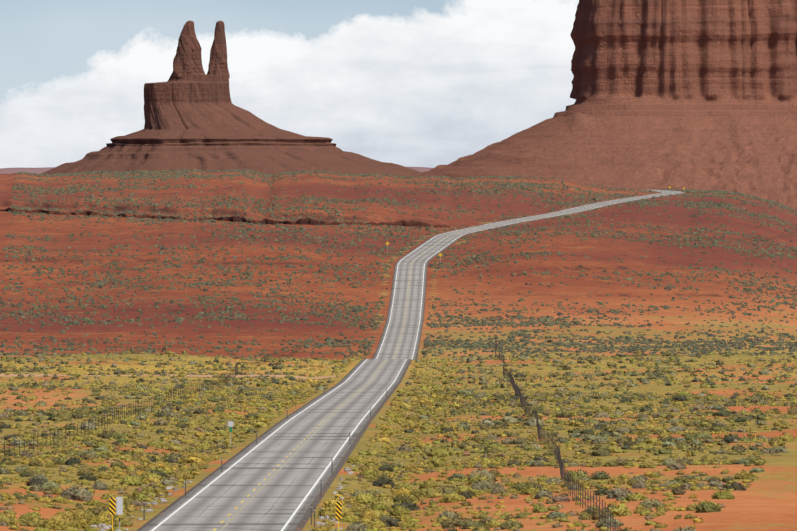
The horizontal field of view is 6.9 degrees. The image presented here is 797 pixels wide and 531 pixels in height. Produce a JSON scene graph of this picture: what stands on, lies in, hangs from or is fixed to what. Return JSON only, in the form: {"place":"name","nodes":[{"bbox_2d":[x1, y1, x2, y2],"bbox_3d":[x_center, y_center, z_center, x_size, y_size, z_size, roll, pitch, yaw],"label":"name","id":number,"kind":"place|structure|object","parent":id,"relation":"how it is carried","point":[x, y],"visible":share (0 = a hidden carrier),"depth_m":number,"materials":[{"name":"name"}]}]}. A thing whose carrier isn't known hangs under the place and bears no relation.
{"place":"outdoors","nodes":[
{"label":"outdoors","id":0,"kind":"place"},
{"bbox_2d":[0,374,335,378],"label":"dirt track","id":1,"kind":"structure","parent":0,"point":[41,375],"depth_m":1049.57,"materials":[{"name":"soil"}]},
{"bbox_2d":[0,167,432,173],"bbox_3d":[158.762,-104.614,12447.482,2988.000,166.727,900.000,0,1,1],"label":"mesa","id":2,"kind":"structure","parent":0,"point":[45,169],"depth_m":12486.43,"materials":[{"name":"brown stone"}]},
{"bbox_2d":[0,0,578,167],"label":"sky","id":3,"kind":"structure","parent":0,"point":[406,83],"materials":[{"name":"white"}]},
{"bbox_2d":[0,171,796,530],"bbox_3d":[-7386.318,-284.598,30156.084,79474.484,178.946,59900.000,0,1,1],"label":"terrain","id":4,"kind":"structure","parent":0,"point":[768,501],"depth_m":1689.65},
{"bbox_2d":[109,497,115,530],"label":"object marker","id":5,"kind":"object","parent":4,"relation":"on","point":[112,506],"visible":1,"depth_m":371.25,"materials":[{"name":"orange paint"}]},
{"bbox_2d":[116,497,122,530],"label":"object marker","id":6,"kind":"object","parent":4,"relation":"on","point":[119,506],"visible":1,"depth_m":371.25,"materials":[{"name":"white metal"}]},
{"bbox_2d":[143,500,144,519],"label":"delineator","id":7,"kind":"object","parent":4,"relation":"on","point":[143,509],"visible":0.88,"depth_m":393.48,"materials":[{"name":"grey"}]},
{"bbox_2d":[1,344,298,458],"bbox_3d":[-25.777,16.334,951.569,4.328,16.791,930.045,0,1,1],"label":"fence","id":8,"kind":"object","parent":4,"relation":"on","point":[219,381],"visible":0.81,"depth_m":706.53,"materials":[{"name":"brown wood"}]},
{"bbox_2d":[90,465,354,530],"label":"riprap rocks","id":9,"kind":"object","parent":4,"relation":"on","point":[346,469],"visible":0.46,"depth_m":414.93,"materials":[{"name":"stone"}]},
{"bbox_2d":[0,207,450,227],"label":"ledge rock","id":10,"kind":"object","parent":4,"relation":"on","point":[307,221],"visible":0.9,"depth_m":2023.52,"materials":[{"name":"brown stone"}]},
{"bbox_2d":[228,421,232,445],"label":"road sign","id":11,"kind":"object","parent":4,"relation":"on","point":[230,424],"visible":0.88,"depth_m":570.57,"materials":[{"name":"silver metal"}]},
{"bbox_2d":[41,20,421,176],"bbox_3d":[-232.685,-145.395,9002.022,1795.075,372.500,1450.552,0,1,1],"label":"butte","id":12,"kind":"object","parent":4,"relation":"on","point":[195,118],"visible":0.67,"depth_m":8933.04,"materials":[{"name":"brown stone"}]},
{"bbox_2d":[320,480,321,496],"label":"delineator","id":13,"kind":"object","parent":4,"relation":"on","point":[321,488],"visible":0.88,"depth_m":433.93,"materials":[{"name":"grey"}]},
{"bbox_2d":[335,501,341,530],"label":"object marker","id":14,"kind":"object","parent":4,"relation":"on","point":[338,510],"visible":1,"depth_m":368.07,"materials":[{"name":"orange paint"}]},
{"bbox_2d":[0,169,796,530],"bbox_3d":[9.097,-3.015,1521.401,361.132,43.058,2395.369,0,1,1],"label":"shrubs","id":15,"kind":"object","parent":4,"relation":"on","point":[408,497],"visible":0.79,"depth_m":850.13,"materials":[{"name":"green plant"}]},
{"bbox_2d":[495,337,620,530],"bbox_3d":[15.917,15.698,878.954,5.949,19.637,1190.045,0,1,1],"label":"fence","id":16,"kind":"object","parent":4,"relation":"on","point":[555,449],"visible":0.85,"depth_m":511.70,"materials":[{"name":"brown wood"}]},
{"bbox_2d":[417,0,796,210],"bbox_3d":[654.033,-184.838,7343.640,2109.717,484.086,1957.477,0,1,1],"label":"butte","id":17,"kind":"object","parent":4,"relation":"on","point":[687,94],"visible":0.38,"depth_m":6964.00,"materials":[{"name":"brown stone"}]},
{"bbox_2d":[136,190,684,530],"bbox_3d":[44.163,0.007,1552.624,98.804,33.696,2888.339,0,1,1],"label":"road","id":18,"kind":"structure","parent":0,"point":[274,475],"depth_m":583.11,"materials":[{"name":"grey asphalt"}]},
{"bbox_2d":[331,459,332,473],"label":"delineator","id":19,"kind":"object","parent":18,"relation":"on","point":[331,466],"visible":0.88,"depth_m":483.82,"materials":[{"name":"grey"}]}
]}

